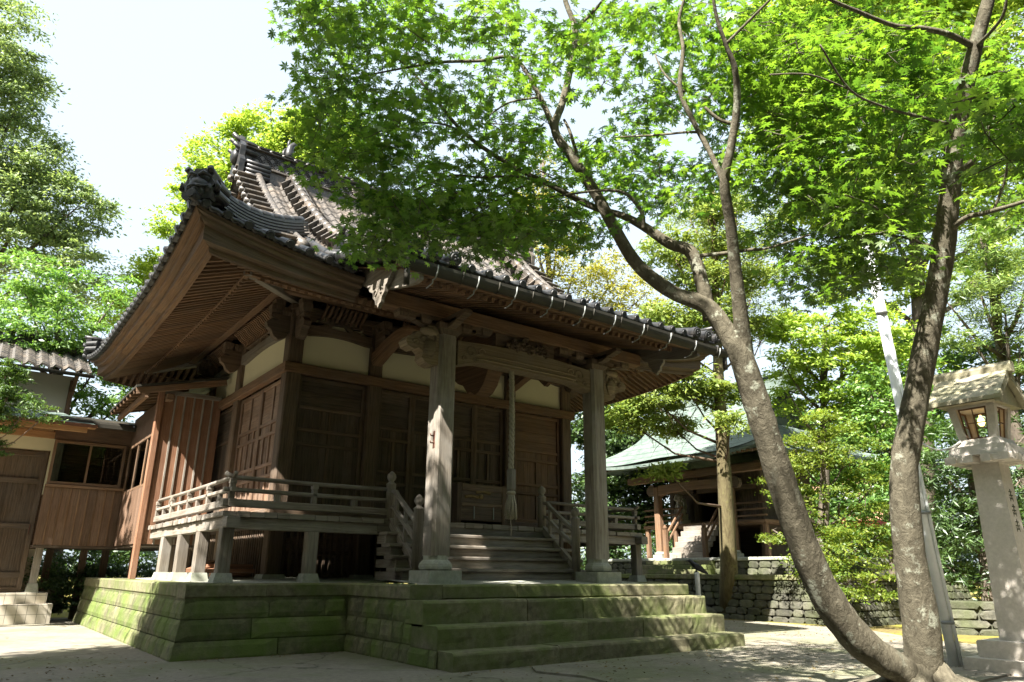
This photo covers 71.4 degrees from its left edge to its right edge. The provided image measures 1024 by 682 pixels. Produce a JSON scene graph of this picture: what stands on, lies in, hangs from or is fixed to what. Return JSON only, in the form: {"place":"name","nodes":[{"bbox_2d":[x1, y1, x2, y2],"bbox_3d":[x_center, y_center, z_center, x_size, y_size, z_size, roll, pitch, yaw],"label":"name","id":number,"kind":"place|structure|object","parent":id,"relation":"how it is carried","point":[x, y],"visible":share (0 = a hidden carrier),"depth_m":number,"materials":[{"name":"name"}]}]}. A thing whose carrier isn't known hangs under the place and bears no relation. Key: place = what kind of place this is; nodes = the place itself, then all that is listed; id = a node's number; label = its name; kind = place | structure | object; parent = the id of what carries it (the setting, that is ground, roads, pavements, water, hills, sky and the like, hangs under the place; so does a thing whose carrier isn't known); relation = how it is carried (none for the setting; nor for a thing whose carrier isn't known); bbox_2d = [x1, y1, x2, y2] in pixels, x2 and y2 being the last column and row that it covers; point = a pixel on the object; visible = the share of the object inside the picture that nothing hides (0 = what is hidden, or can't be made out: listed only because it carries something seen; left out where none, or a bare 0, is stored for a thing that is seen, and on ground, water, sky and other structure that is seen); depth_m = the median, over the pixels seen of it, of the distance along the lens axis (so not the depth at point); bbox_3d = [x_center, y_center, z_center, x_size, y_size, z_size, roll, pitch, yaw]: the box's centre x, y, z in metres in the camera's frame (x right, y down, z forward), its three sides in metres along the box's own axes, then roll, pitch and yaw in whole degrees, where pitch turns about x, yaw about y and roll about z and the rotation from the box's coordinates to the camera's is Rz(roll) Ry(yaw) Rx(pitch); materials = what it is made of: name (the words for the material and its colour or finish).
{"place":"outdoors","nodes":[
{"label":"outdoors","id":0,"kind":"place"},
{"bbox_2d":[0,618,1023,681],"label":"yard paving","id":1,"kind":"structure","parent":0,"point":[67,642],"depth_m":9.45,"materials":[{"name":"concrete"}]},
{"bbox_2d":[0,591,52,624],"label":"entrance steps","id":2,"kind":"structure","parent":1,"relation":"on","point":[21,607],"depth_m":16.17,"materials":[{"name":"beige stone"}]},
{"bbox_2d":[0,357,68,456],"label":"clipped yew","id":3,"kind":"object","parent":1,"relation":"on","point":[10,392],"visible":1,"depth_m":14.98,"materials":[{"name":"plant"}]},
{"bbox_2d":[21,550,199,615],"bbox_3d":[-9.200,6.668,19.685,7.915,1.918,2.554,14,-22,-35],"label":"corridor bush","id":4,"kind":"object","parent":1,"relation":"on","point":[62,582],"visible":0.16,"depth_m":18.03,"materials":[{"name":"green plant"}]},
{"bbox_2d":[30,377,228,618],"bbox_3d":[-9.437,3.797,16.901,3.060,5.493,5.350,14,-22,-35],"label":"covered corridor","id":5,"kind":"object","parent":1,"relation":"on","point":[112,485],"visible":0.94,"depth_m":16.88,"materials":[{"name":"brown wood"}]},
{"bbox_2d":[46,439,126,487],"bbox_3d":[-10.441,3.037,17.549,1.568,1.055,0.063,14,-22,-35],"label":"window","id":6,"kind":"structure","parent":5,"relation":"in","point":[57,441],"depth_m":17.51,"materials":[{"name":"brown wood"}]},
{"bbox_2d":[122,433,151,494],"bbox_3d":[-8.784,2.912,16.828,0.063,1.200,3.080,14,-22,-35],"label":"window","id":7,"kind":"structure","parent":5,"relation":"in","point":[148,437],"depth_m":17.19,"materials":[{"name":"brown wood"}]},
{"bbox_2d":[72,576,744,672],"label":"stone platform","id":8,"kind":"structure","parent":1,"relation":"on","point":[470,625],"depth_m":10.62,"materials":[{"name":"green stone"}]},
{"bbox_2d":[232,573,250,576],"bbox_3d":[-4.957,4.146,12.624,0.595,0.065,0.180,14,-22,-35],"label":"plank","id":9,"kind":"object","parent":8,"relation":"on","point":[241,574],"visible":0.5,"depth_m":12.63,"materials":[{"name":"brown wood"}]},
{"bbox_2d":[82,132,727,583],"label":"shrine hall","id":10,"kind":"structure","parent":8,"relation":"on","point":[364,420],"depth_m":13.75,"materials":[{"name":"brown wood"}]},
{"bbox_2d":[207,406,232,513],"bbox_3d":[-6.694,2.823,16.331,0.081,2.510,1.910,14,-22,-35],"label":"door panel","id":11,"kind":"structure","parent":10,"relation":"in","point":[225,417],"depth_m":16.45,"materials":[{"name":"brown wood"}]},
{"bbox_2d":[228,389,262,510],"bbox_3d":[-5.534,2.356,14.871,0.081,2.510,1.355,14,-22,-35],"label":"door panel","id":12,"kind":"structure","parent":10,"relation":"in","point":[251,406],"depth_m":14.95,"materials":[{"name":"brown wood"}]},
{"bbox_2d":[249,379,280,510],"bbox_3d":[-4.716,2.027,13.841,0.081,2.510,1.355,14,-22,-35],"label":"door panel","id":13,"kind":"structure","parent":10,"relation":"in","point":[270,394],"depth_m":14.05,"materials":[{"name":"brown wood"}]},
{"bbox_2d":[288,375,365,506],"bbox_3d":[-3.548,1.991,13.704,1.410,2.510,0.081,14,-22,-35],"label":"door panel","id":14,"kind":"structure","parent":10,"relation":"in","point":[328,438],"depth_m":13.74,"materials":[{"name":"brown wood"}]},
{"bbox_2d":[373,389,412,514],"bbox_3d":[-2.440,2.257,14.499,0.790,2.510,0.081,14,-22,-35],"label":"door panel","id":15,"kind":"structure","parent":10,"relation":"in","point":[395,418],"depth_m":14.57,"materials":[{"name":"brown wood"}]},
{"bbox_2d":[407,394,428,512],"bbox_3d":[-1.810,2.409,14.951,0.790,2.510,0.081,14,-22,-35],"label":"door panel","id":16,"kind":"structure","parent":10,"relation":"in","point":[420,406],"depth_m":14.87,"materials":[{"name":"brown wood"}]},
{"bbox_2d":[452,402,474,483],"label":"door panel","id":17,"kind":"structure","parent":10,"relation":"in","point":[463,431],"depth_m":15.59,"materials":[{"name":"brown wood"}]},
{"bbox_2d":[451,482,505,524],"bbox_3d":[-0.744,3.326,14.417,1.200,0.790,0.533,14,-22,-35],"label":"offertory box","id":18,"kind":"object","parent":10,"relation":"on","point":[473,503],"visible":0.96,"depth_m":14.19,"materials":[{"name":"brown wood"}]},
{"bbox_2d":[473,405,502,486],"bbox_3d":[-0.550,2.712,15.855,0.790,2.510,0.081,14,-22,-35],"label":"door panel","id":19,"kind":"structure","parent":10,"relation":"in","point":[488,422],"depth_m":15.97,"materials":[{"name":"brown wood"}]},
{"bbox_2d":[504,371,516,535],"bbox_3d":[-0.009,1.932,12.805,0.229,3.035,0.233,14,-22,-35],"label":"bell rope","id":20,"kind":"object","parent":10,"relation":"hanging from","point":[510,513],"visible":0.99,"depth_m":12.66,"materials":[{"name":"fabric"}]},
{"bbox_2d":[515,412,559,522],"bbox_3d":[0.559,2.978,16.650,1.410,2.510,0.081,14,-22,-35],"label":"door panel","id":21,"kind":"structure","parent":10,"relation":"in","point":[537,457],"depth_m":16.71,"materials":[{"name":"brown wood"}]},
{"bbox_3d":[-5.034,3.999,12.313,0.522,0.070,1.113,14,-22,-35],"label":"plank","id":22,"kind":"object","parent":8,"relation":"on","visible":0},
{"bbox_3d":[-4.822,4.043,12.547,0.508,0.065,0.180,14,-22,-35],"label":"plank","id":23,"kind":"object","parent":22,"relation":"on","visible":0},
{"bbox_2d":[214,564,252,567],"bbox_3d":[-4.925,3.985,12.613,0.619,0.065,0.180,14,-22,-35],"label":"plank","id":24,"kind":"object","parent":23,"relation":"on","point":[241,565],"visible":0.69,"depth_m":12.61,"materials":[{"name":"brown wood"}]},
{"bbox_2d":[1,621,1009,681],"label":"fallen leaves","id":25,"kind":"object","parent":1,"relation":"on","point":[542,664],"visible":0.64,"depth_m":9.28,"materials":[{"name":"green plant"}]},
{"bbox_2d":[264,0,1023,681],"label":"maple tree","id":26,"kind":"object","parent":1,"relation":"on","point":[768,90],"visible":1,"depth_m":7.28,"materials":[{"name":"green plant"}]},
{"bbox_2d":[695,572,700,595],"bbox_3d":[4.543,6.271,17.335,0.124,1.245,0.124,14,-22,-35],"label":"white post","id":27,"kind":"object","parent":1,"relation":"on","point":[697,583],"visible":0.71,"depth_m":17.40,"materials":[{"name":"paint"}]},
{"bbox_2d":[686,559,711,576],"bbox_3d":[4.601,5.596,17.555,0.659,0.425,0.166,1,-18,-1],"label":"crow","id":28,"kind":"object","parent":27,"relation":"on","point":[697,566],"visible":1,"depth_m":17.51,"materials":[{"name":"black"}]},
{"bbox_2d":[532,645,1010,681],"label":"paving slab","id":29,"kind":"structure","parent":1,"relation":"on","point":[736,663],"depth_m":9.20,"materials":[{"name":"concrete"}]},
{"bbox_2d":[862,246,963,666],"bbox_3d":[5.802,1.359,10.438,0.522,6.506,0.174,6,-19,-17],"label":"utility pole","id":30,"kind":"object","parent":1,"relation":"on","point":[939,586],"visible":0.62,"depth_m":9.99,"materials":[{"name":"paint"}]},
{"bbox_2d":[922,441,960,450],"bbox_3d":[6.079,1.452,10.191,0.588,0.244,0.021,-10,-21,30],"label":"lantern cable","id":31,"kind":"object","parent":30,"relation":"attached to","point":[957,443],"visible":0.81,"depth_m":10.13,"materials":[{"name":"white paint"}]},
{"bbox_2d":[928,360,1023,676],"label":"stone lantern","id":32,"kind":"object","parent":1,"relation":"on","point":[990,392],"visible":1,"depth_m":9.71,"materials":[{"name":"grey stone"}]},
{"bbox_2d":[958,406,1004,439],"bbox_3d":[6.686,1.199,10.139,0.533,0.434,0.533,14,-22,-35],"label":"window frame","id":33,"kind":"structure","parent":32,"relation":"in","point":[984,407],"depth_m":10.05,"materials":[{"name":"brown wood"}]},
{"bbox_2d":[0,0,1023,569],"label":"sky","id":34,"kind":"structure","parent":0,"point":[140,73],"materials":[{"name":"white"}]},
{"bbox_2d":[39,576,998,643],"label":"ground","id":35,"kind":"structure","parent":0,"point":[897,630],"depth_m":16.84,"materials":[{"name":"soil"}]},
{"bbox_2d":[0,328,97,592],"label":"plaster house","id":36,"kind":"structure","parent":35,"relation":"on","point":[22,471],"depth_m":17.23,"materials":[{"name":"white paint"}]},
{"bbox_2d":[0,448,48,592],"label":"door","id":37,"kind":"structure","parent":36,"relation":"in","point":[22,473],"depth_m":16.90,"materials":[{"name":"brown wood"}]},
{"bbox_2d":[0,0,137,320],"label":"tall tree","id":38,"kind":"object","parent":35,"relation":"on","point":[24,171],"visible":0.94,"depth_m":23.73,"materials":[{"name":"green plant"}]},
{"bbox_2d":[0,239,140,612],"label":"feathery tree","id":39,"kind":"object","parent":35,"relation":"on","point":[54,307],"visible":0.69,"depth_m":20.57,"materials":[{"name":"green plant"}]},
{"bbox_2d":[83,97,381,327],"bbox_3d":[-10.494,-0.001,25.471,8.738,18.365,9.862,14,-22,-35],"label":"spring tree","id":40,"kind":"object","parent":35,"relation":"on","point":[275,136],"visible":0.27,"depth_m":26.58,"materials":[{"name":"green plant"}]},
{"bbox_2d":[42,321,1023,600],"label":"woodland","id":41,"kind":"object","parent":35,"relation":"on","point":[122,557],"visible":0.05,"depth_m":29.93,"materials":[{"name":"green plant"}]},
{"bbox_2d":[511,149,683,315],"bbox_3d":[3.028,1.065,26.585,7.808,17.203,6.296,-9,-20,27],"label":"yellow conifer","id":42,"kind":"object","parent":35,"relation":"on","point":[552,274],"visible":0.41,"depth_m":27.59,"materials":[{"name":"yellow-green leaf"},{"name":"grey bark"}]},
{"bbox_2d":[570,398,670,568],"bbox_3d":[4.178,5.865,28.947,5.897,9.432,5.424,14,-22,-35],"label":"dark evergreen","id":43,"kind":"object","parent":35,"relation":"on","point":[621,492],"visible":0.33,"depth_m":28.35,"materials":[{"name":"green plant"}]},
{"bbox_2d":[604,191,788,618],"bbox_3d":[5.569,1.732,20.592,5.627,12.064,5.360,14,-22,-35],"label":"cedar tree","id":44,"kind":"object","parent":35,"relation":"on","point":[715,388],"visible":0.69,"depth_m":20.46,"materials":[{"name":"green plant"}]},
{"bbox_2d":[654,189,818,356],"bbox_3d":[9.577,1.903,28.337,5.807,16.788,6.672,-15,-24,39],"label":"leafy tree","id":45,"kind":"object","parent":35,"relation":"on","point":[753,304],"visible":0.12,"depth_m":29.82,"materials":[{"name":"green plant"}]},
{"bbox_2d":[608,556,973,626],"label":"stone terrace","id":46,"kind":"structure","parent":35,"relation":"on","point":[768,589],"depth_m":19.80,"materials":[{"name":"grey stone"}]},
{"bbox_2d":[581,363,879,557],"bbox_3d":[7.642,4.536,25.656,6.500,6.393,8.100,14,-22,-35],"label":"shrine","id":47,"kind":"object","parent":46,"relation":"on","point":[698,537],"visible":0.52,"depth_m":24.51,"materials":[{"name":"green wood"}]},
{"bbox_2d":[747,403,897,604],"bbox_3d":[8.400,4.425,18.133,4.441,5.512,3.062,4,-18,-10],"label":"flowering shrub","id":48,"kind":"object","parent":35,"relation":"on","point":[838,539],"visible":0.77,"depth_m":18.18,"materials":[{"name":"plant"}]},
{"bbox_2d":[756,284,959,553],"bbox_3d":[10.123,3.260,21.470,5.973,9.894,4.039,2,-18,-5],"label":"light maple","id":49,"kind":"object","parent":35,"relation":"on","point":[822,361],"visible":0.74,"depth_m":21.75,"materials":[{"name":"green plant"}]},
{"bbox_2d":[813,465,944,561],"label":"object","id":50,"kind":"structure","parent":35,"relation":"on","point":[879,522],"depth_m":35.21,"materials":[{"name":"plant"}]},
{"bbox_2d":[735,0,1023,552],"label":"broadleaf tree","id":51,"kind":"object","parent":35,"relation":"on","point":[916,295],"visible":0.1,"depth_m":26.33,"materials":[{"name":"green plant"}]},
{"bbox_2d":[795,315,998,564],"bbox_3d":[14.555,5.290,31.025,13.271,11.985,6.829,-1,-18,6],"label":"backdrop evergreen","id":52,"kind":"object","parent":35,"relation":"on","point":[957,360],"visible":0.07,"depth_m":30.24,"materials":[{"name":"green plant"}]},
{"bbox_2d":[829,352,966,575],"bbox_3d":[11.444,3.984,20.183,3.869,7.656,4.312,14,-22,-35],"label":"young tree","id":53,"kind":"object","parent":35,"relation":"on","point":[871,406],"visible":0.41,"depth_m":20.91,"materials":[{"name":"green plant"}]},
{"bbox_2d":[883,412,1023,600],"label":"dark pine","id":54,"kind":"object","parent":35,"relation":"on","point":[966,502],"visible":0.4,"depth_m":17.30,"materials":[{"name":"green plant"}]},
{"bbox_2d":[940,601,998,635],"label":"stone wall","id":55,"kind":"structure","parent":35,"relation":"on","point":[974,617],"depth_m":15.19,"materials":[{"name":"grey stone"}]},
{"bbox_2d":[921,219,1023,494],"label":"pine tree","id":56,"kind":"object","parent":35,"relation":"on","point":[995,287],"visible":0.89,"depth_m":19.93,"materials":[{"name":"green leaf"},{"name":"grey bark"}]},
{"bbox_2d":[671,494,690,524],"bbox_3d":[6.063,6.053,25.602,0.640,1.093,0.500,14,-22,-35],"label":"guardian statue","id":57,"kind":"object","parent":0,"point":[679,500],"visible":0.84,"depth_m":25.51,"materials":[{"name":"grey stone"}]},
{"bbox_2d":[706,607,716,613],"bbox_3d":[5.468,7.640,19.967,0.519,0.379,0.594,14,-22,-35],"label":"rock","id":58,"kind":"object","parent":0,"point":[710,610],"visible":0.32,"depth_m":19.79,"materials":[{"name":"grey stone"}]},
{"bbox_3d":[-4.992,4.149,12.634,0.639,0.065,0.180,14,-22,-35],"label":"plank","id":59,"kind":"object","parent":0,"visible":0},
{"bbox_2d":[205,568,213,572],"bbox_3d":[-5.345,4.112,12.797,0.140,0.090,1.324,5,-19,-14],"label":"plank","id":60,"kind":"object","parent":59,"relation":"on","point":[210,570],"visible":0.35,"depth_m":12.19,"materials":[{"name":"brown wood"}]},
{"bbox_3d":[-5.911,4.358,13.679,0.817,0.220,1.439,14,-22,-35],"label":"plank","id":61,"kind":"object","parent":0,"visible":0},
{"bbox_2d":[186,560,214,571],"bbox_3d":[-6.088,4.417,13.993,0.140,0.240,1.355,1,-18,-1],"label":"plank","id":62,"kind":"object","parent":61,"relation":"on","point":[189,568],"visible":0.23,"depth_m":14.13,"materials":[{"name":"brown wood"}]}
]}

